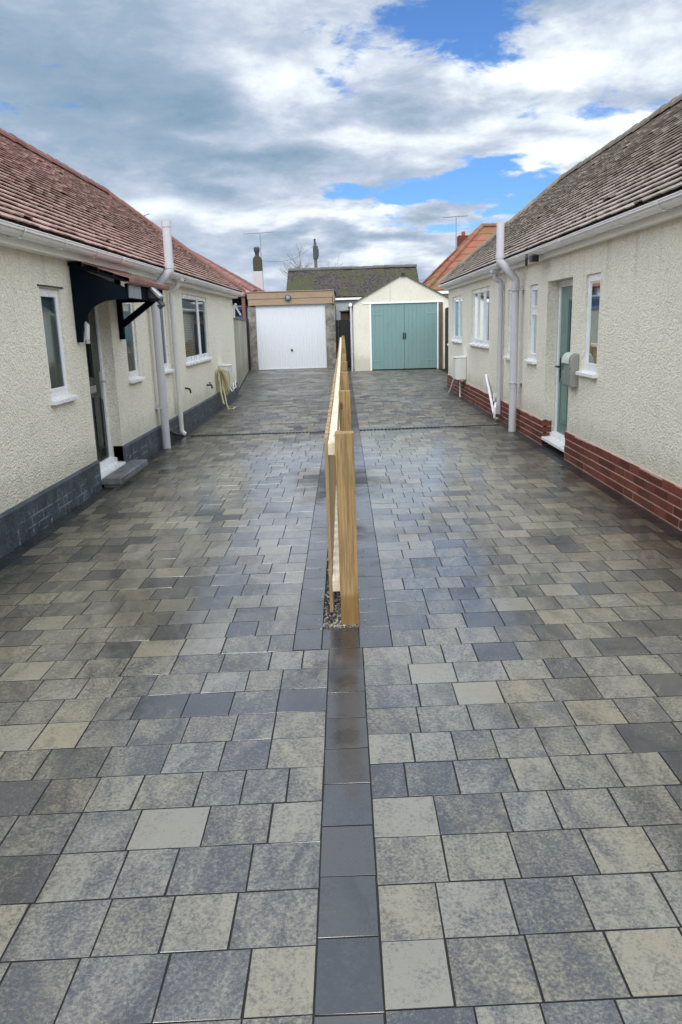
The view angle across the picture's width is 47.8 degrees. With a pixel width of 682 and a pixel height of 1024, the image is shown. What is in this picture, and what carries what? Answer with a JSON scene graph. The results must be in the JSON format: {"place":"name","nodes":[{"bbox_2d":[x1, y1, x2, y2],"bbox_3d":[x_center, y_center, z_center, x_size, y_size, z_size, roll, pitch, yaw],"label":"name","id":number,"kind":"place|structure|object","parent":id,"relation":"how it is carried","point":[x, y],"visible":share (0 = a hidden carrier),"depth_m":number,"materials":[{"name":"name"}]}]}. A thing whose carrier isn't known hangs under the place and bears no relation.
{"place":"outdoors","nodes":[
{"label":"outdoors","id":0,"kind":"place"},
{"bbox_2d":[0,368,681,1023],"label":"driveway","id":1,"kind":"structure","parent":0,"point":[88,550],"depth_m":2.89,"materials":[{"name":"grey stone"}]},
{"bbox_2d":[246,319,250,370],"bbox_3d":[-3.164,-5.737,26.462,0.079,1.740,0.079,-2,14,1],"label":"drain pipe","id":2,"kind":"object","parent":1,"relation":"on","point":[248,340],"visible":1,"depth_m":26.43,"materials":[{"name":"black plastic"}]},
{"bbox_2d":[191,431,324,436],"bbox_3d":[-1.175,-1.113,10.981,1.915,0.016,0.140,-2,14,1],"label":"drain channel","id":3,"kind":"object","parent":1,"relation":"on","point":[310,432],"visible":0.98,"depth_m":10.96,"materials":[{"name":"black plastic"}]},
{"bbox_2d":[360,424,498,430],"bbox_3d":[1.286,-1.218,11.115,2.040,0.016,0.211,-2,14,1],"label":"drain channel","id":4,"kind":"object","parent":1,"relation":"on","point":[438,427],"visible":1,"depth_m":11.10,"materials":[{"name":"black plastic"}]},
{"bbox_2d":[0,367,681,1023],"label":"driveway bedding","id":5,"kind":"object","parent":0,"point":[550,447],"depth_m":2.52,"materials":[{"name":"grey concrete"}]},
{"bbox_2d":[0,128,245,558],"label":"bungalow","id":6,"kind":"object","parent":5,"relation":"on","point":[122,396],"visible":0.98,"depth_m":7.56,"materials":[{"name":"beige paint"}]},
{"bbox_2d":[39,288,78,404],"bbox_3d":[-2.409,-1.392,6.470,0.136,0.935,0.560,-2,14,1],"label":"window","id":7,"kind":"structure","parent":6,"relation":"in","point":[49,297],"depth_m":6.57,"materials":[{"name":"white plastic"}]},
{"bbox_2d":[84,322,90,343],"bbox_3d":[-2.346,-1.653,7.096,0.075,0.200,0.048,-2,14,1],"label":"wall light","id":8,"kind":"object","parent":6,"relation":"attached to","point":[87,332],"visible":0.85,"depth_m":7.08,"materials":[{"name":"white"}]},
{"bbox_2d":[84,305,125,479],"bbox_3d":[-2.461,-1.329,7.705,0.205,1.898,0.866,-2,14,1],"label":"door","id":9,"kind":"structure","parent":6,"relation":"in","point":[109,463],"depth_m":7.95,"materials":[{"name":"white plastic"}]},
{"bbox_2d":[123,303,145,383],"bbox_3d":[-2.404,-1.957,8.777,0.136,0.935,0.570,-2,14,1],"label":"window","id":10,"kind":"structure","parent":6,"relation":"in","point":[127,307],"depth_m":8.91,"materials":[{"name":"white plastic"}]},
{"bbox_2d":[148,287,165,308],"bbox_3d":[-1.837,-2.137,7.697,0.157,0.224,0.140,-2,14,1],"label":"floodlight","id":11,"kind":"object","parent":6,"relation":"attached to","point":[153,292],"visible":1,"depth_m":7.65,"materials":[{"name":"grey paint"}]},
{"bbox_2d":[160,307,174,373],"bbox_3d":[-2.398,-2.345,10.365,0.132,0.933,0.580,-2,14,1],"label":"window","id":12,"kind":"structure","parent":6,"relation":"in","point":[162,317],"depth_m":10.53,"materials":[{"name":"white plastic"}]},
{"bbox_2d":[181,294,212,365],"bbox_3d":[-2.580,-3.033,12.719,0.500,1.430,2.540,-2,14,1],"label":"window","id":13,"kind":"structure","parent":6,"relation":"in","point":[193,333],"depth_m":13.01,"materials":[{"name":"white plastic"}]},
{"bbox_2d":[215,368,235,409],"bbox_3d":[-2.155,-2.338,14.513,0.385,0.753,0.924,-2,14,1],"label":"garden hose","id":14,"kind":"object","parent":6,"relation":"hanging from","point":[224,382],"visible":1,"depth_m":14.50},
{"bbox_2d":[218,364,232,387],"bbox_3d":[-2.240,-2.664,15.027,0.215,0.438,0.470,-2,14,1],"label":"meter box","id":15,"kind":"object","parent":6,"relation":"attached to","point":[228,367],"visible":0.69,"depth_m":14.90,"materials":[{"name":"plastic"}]},
{"bbox_2d":[229,366,232,384],"bbox_3d":[-2.146,-2.651,15.031,0.013,0.375,0.426,-2,14,1],"label":"door","id":16,"kind":"structure","parent":15,"relation":"in","point":[230,368],"depth_m":15.04,"materials":[{"name":"plastic"}]},
{"bbox_2d":[232,303,240,317],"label":"vent window","id":17,"kind":"structure","parent":6,"relation":"in","point":[233,304],"depth_m":16.97,"materials":[{"name":"white plastic"}]},
{"bbox_2d":[233,317,248,388],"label":"garden wall","id":18,"kind":"structure","parent":5,"relation":"on","point":[241,350],"depth_m":21.27,"materials":[{"name":"beige paint"}]},
{"bbox_2d":[308,515,369,633],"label":"gravel","id":19,"kind":"structure","parent":5,"relation":"on","point":[336,612],"depth_m":4.05,"materials":[{"name":"grey gravel"}]},
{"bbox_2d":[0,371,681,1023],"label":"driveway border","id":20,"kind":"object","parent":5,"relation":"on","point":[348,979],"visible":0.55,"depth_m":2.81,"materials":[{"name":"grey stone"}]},
{"bbox_2d":[324,336,359,626],"bbox_3d":[0.029,-2.498,14.194,0.160,1.140,21.422,-2,14,1],"label":"picket fence","id":21,"kind":"object","parent":5,"relation":"on","point":[341,502],"visible":1,"depth_m":3.88,"materials":[{"name":"beige wood"}]},
{"bbox_2d":[445,307,448,370],"bbox_3d":[3.157,-5.084,22.680,0.105,1.950,3.541,-1,14,4],"label":"wooden fence","id":22,"kind":"object","parent":5,"relation":"on","point":[446,338],"visible":0.37,"depth_m":23.63,"materials":[{"name":"brown wood"}]},
{"bbox_2d":[437,93,681,530],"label":"bungalow","id":23,"kind":"object","parent":5,"relation":"on","point":[583,259],"visible":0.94,"depth_m":7.59,"materials":[{"name":"beige paint"}]},
{"bbox_2d":[448,379,460,396],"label":"overflow pipes","id":24,"kind":"object","parent":23,"relation":"attached to","point":[451,387],"visible":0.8,"depth_m":15.42,"materials":[{"name":"white plastic"}]},
{"bbox_2d":[450,296,461,342],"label":"window","id":25,"kind":"structure","parent":23,"relation":"in","point":[457,301],"depth_m":16.16,"materials":[{"name":"white plastic"}]},
{"bbox_2d":[452,355,466,379],"bbox_3d":[2.324,-2.842,15.164,0.225,0.448,0.440,-2,14,1],"label":"meter box","id":26,"kind":"object","parent":23,"relation":"attached to","point":[458,367],"visible":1,"depth_m":14.98,"materials":[{"name":"plastic"}]},
{"bbox_2d":[452,358,455,378],"bbox_3d":[2.227,-2.824,15.169,0.013,0.385,0.396,-2,14,1],"label":"door","id":27,"kind":"structure","parent":26,"relation":"in","point":[453,360],"depth_m":15.13,"materials":[{"name":"plastic"}]},
{"bbox_2d":[468,286,489,347],"bbox_3d":[2.425,-3.376,13.386,0.132,0.983,1.880,-2,14,1],"label":"window","id":28,"kind":"structure","parent":23,"relation":"in","point":[480,323],"depth_m":13.41,"materials":[{"name":"white plastic"}]},
{"bbox_2d":[503,291,511,359],"bbox_3d":[2.422,-2.641,10.868,0.132,0.963,0.620,-2,14,1],"label":"window","id":29,"kind":"structure","parent":23,"relation":"in","point":[504,357],"depth_m":11.06,"materials":[{"name":"white plastic"}]},
{"bbox_2d":[523,279,569,363],"bbox_3d":[2.602,-2.375,9.631,0.500,1.315,0.810,-2,14,1],"label":"window","id":30,"kind":"structure","parent":23,"relation":"in","point":[534,308],"depth_m":9.69,"materials":[{"name":"white plastic"}]},
{"bbox_2d":[541,279,572,451],"bbox_3d":[2.503,-1.652,8.619,0.220,1.828,0.996,-2,14,1],"label":"door","id":31,"kind":"structure","parent":23,"relation":"in","point":[556,438],"depth_m":8.89,"materials":[{"name":"white plastic"}]},
{"bbox_2d":[561,352,578,386],"bbox_3d":[2.361,-1.472,7.950,0.099,0.343,0.295,-2,14,1],"label":"letterbox","id":32,"kind":"object","parent":23,"relation":"attached to","point":[570,363],"visible":1,"depth_m":7.84,"materials":[{"name":"grey plastic"}]},
{"bbox_2d":[575,273,600,377],"bbox_3d":[2.414,-1.787,7.392,0.132,0.958,0.540,-2,14,1],"label":"window","id":33,"kind":"structure","parent":23,"relation":"in","point":[594,280],"depth_m":7.44,"materials":[{"name":"white plastic"}]},
{"bbox_2d":[0,0,681,290],"label":"sky","id":34,"kind":"structure","parent":0,"point":[352,127],"materials":[{"name":"blue"}]},
{"bbox_2d":[271,362,555,411],"bbox_3d":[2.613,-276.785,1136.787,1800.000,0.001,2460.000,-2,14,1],"label":"ground","id":35,"kind":"structure","parent":0,"point":[350,367],"depth_m":28.03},
{"bbox_2d":[190,249,264,293],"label":"house","id":36,"kind":"structure","parent":35,"relation":"on","point":[246,285],"depth_m":30.37,"materials":[{"name":"red tile"}]},
{"bbox_2d":[232,294,248,367],"bbox_3d":[-3.959,-6.588,28.227,1.340,2.600,2.450,-2,14,1],"label":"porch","id":37,"kind":"object","parent":35,"relation":"on","point":[242,300],"visible":0.17,"depth_m":27.09,"materials":[{"name":"brown"}]},
{"bbox_2d":[235,305,247,318],"bbox_3d":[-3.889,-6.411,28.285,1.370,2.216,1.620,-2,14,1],"label":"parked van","id":38,"kind":"object","parent":35,"relation":"on","point":[239,307],"visible":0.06,"depth_m":27.32,"materials":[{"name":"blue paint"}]},
{"bbox_2d":[253,247,263,289],"bbox_3d":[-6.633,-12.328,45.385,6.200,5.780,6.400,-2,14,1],"label":"chimney","id":39,"kind":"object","parent":35,"relation":"on","point":[258,280],"depth_m":42.86,"materials":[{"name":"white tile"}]},
{"bbox_2d":[247,232,273,258],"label":"tv aerial","id":40,"kind":"object","parent":39,"relation":"attached to","point":[260,239],"visible":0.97,"depth_m":42.93,"materials":[{"name":"silver metal"}]},
{"bbox_2d":[245,289,336,369],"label":"garage","id":41,"kind":"structure","parent":35,"relation":"on","point":[297,330],"depth_m":26.57,"materials":[{"name":"beige stone"}]},
{"bbox_2d":[285,295,290,300],"bbox_3d":[-1.805,-7.279,26.162,0.207,0.207,0.100,-2,14,1],"label":"bulkhead light","id":42,"kind":"object","parent":41,"relation":"attached to","point":[287,297],"visible":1,"depth_m":26.14,"materials":[{"name":"grey paint"}]},
{"bbox_2d":[255,304,326,369],"bbox_3d":[-1.713,-6.043,26.623,2.394,2.160,0.074,-2,14,1],"label":"garage door","id":43,"kind":"structure","parent":41,"relation":"in","point":[288,336],"depth_m":26.63,"materials":[{"name":"white metal"}]},
{"bbox_2d":[270,239,318,267],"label":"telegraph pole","id":44,"kind":"object","parent":35,"relation":"on","point":[315,252],"visible":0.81,"depth_m":56.91,"materials":[{"name":"grey paint"}]},
{"bbox_2d":[273,242,346,281],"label":"bare tree","id":45,"kind":"object","parent":35,"relation":"on","point":[297,264],"visible":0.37,"depth_m":60.08,"materials":[{"name":"brown plant"}]},
{"bbox_2d":[339,310,350,353],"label":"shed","id":46,"kind":"structure","parent":35,"relation":"on","point":[344,314],"depth_m":29.27,"materials":[{"name":"brown wood"}]},
{"bbox_2d":[286,264,418,326],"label":"outbuilding","id":47,"kind":"structure","parent":35,"relation":"on","point":[350,284],"depth_m":33.03,"materials":[{"name":"tile"}]},
{"bbox_2d":[348,273,448,370],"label":"garage","id":48,"kind":"structure","parent":35,"relation":"on","point":[398,321],"depth_m":24.42,"materials":[{"name":"white paint"}]},
{"bbox_2d":[336,320,353,365],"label":"gate","id":49,"kind":"structure","parent":48,"relation":"attached to","point":[344,326],"depth_m":27.20,"materials":[{"name":"black wood"}]},
{"bbox_2d":[371,303,404,369],"bbox_3d":[1.493,-5.567,24.484,1.037,2.025,0.083,-2,14,1],"label":"garage door","id":50,"kind":"structure","parent":48,"relation":"in","point":[387,320],"depth_m":24.49,"materials":[{"name":"teal paint"}]},
{"bbox_2d":[404,302,436,368],"bbox_3d":[2.534,-5.595,24.474,1.033,2.025,0.083,-2,14,1],"label":"garage door","id":51,"kind":"structure","parent":48,"relation":"in","point":[420,319],"depth_m":24.48,"materials":[{"name":"teal paint"}]},
{"bbox_2d":[422,223,496,306],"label":"house","id":52,"kind":"structure","parent":35,"relation":"on","point":[467,245],"depth_m":32.77,"materials":[{"name":"orange tile"}]},
{"bbox_2d":[443,215,466,241],"bbox_3d":[5.335,-13.014,36.078,1.115,1.615,0.360,-2,14,1],"label":"tv aerial","id":53,"kind":"object","parent":52,"relation":"attached to","point":[456,223],"visible":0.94,"depth_m":35.93,"materials":[{"name":"silver metal"}]}
]}

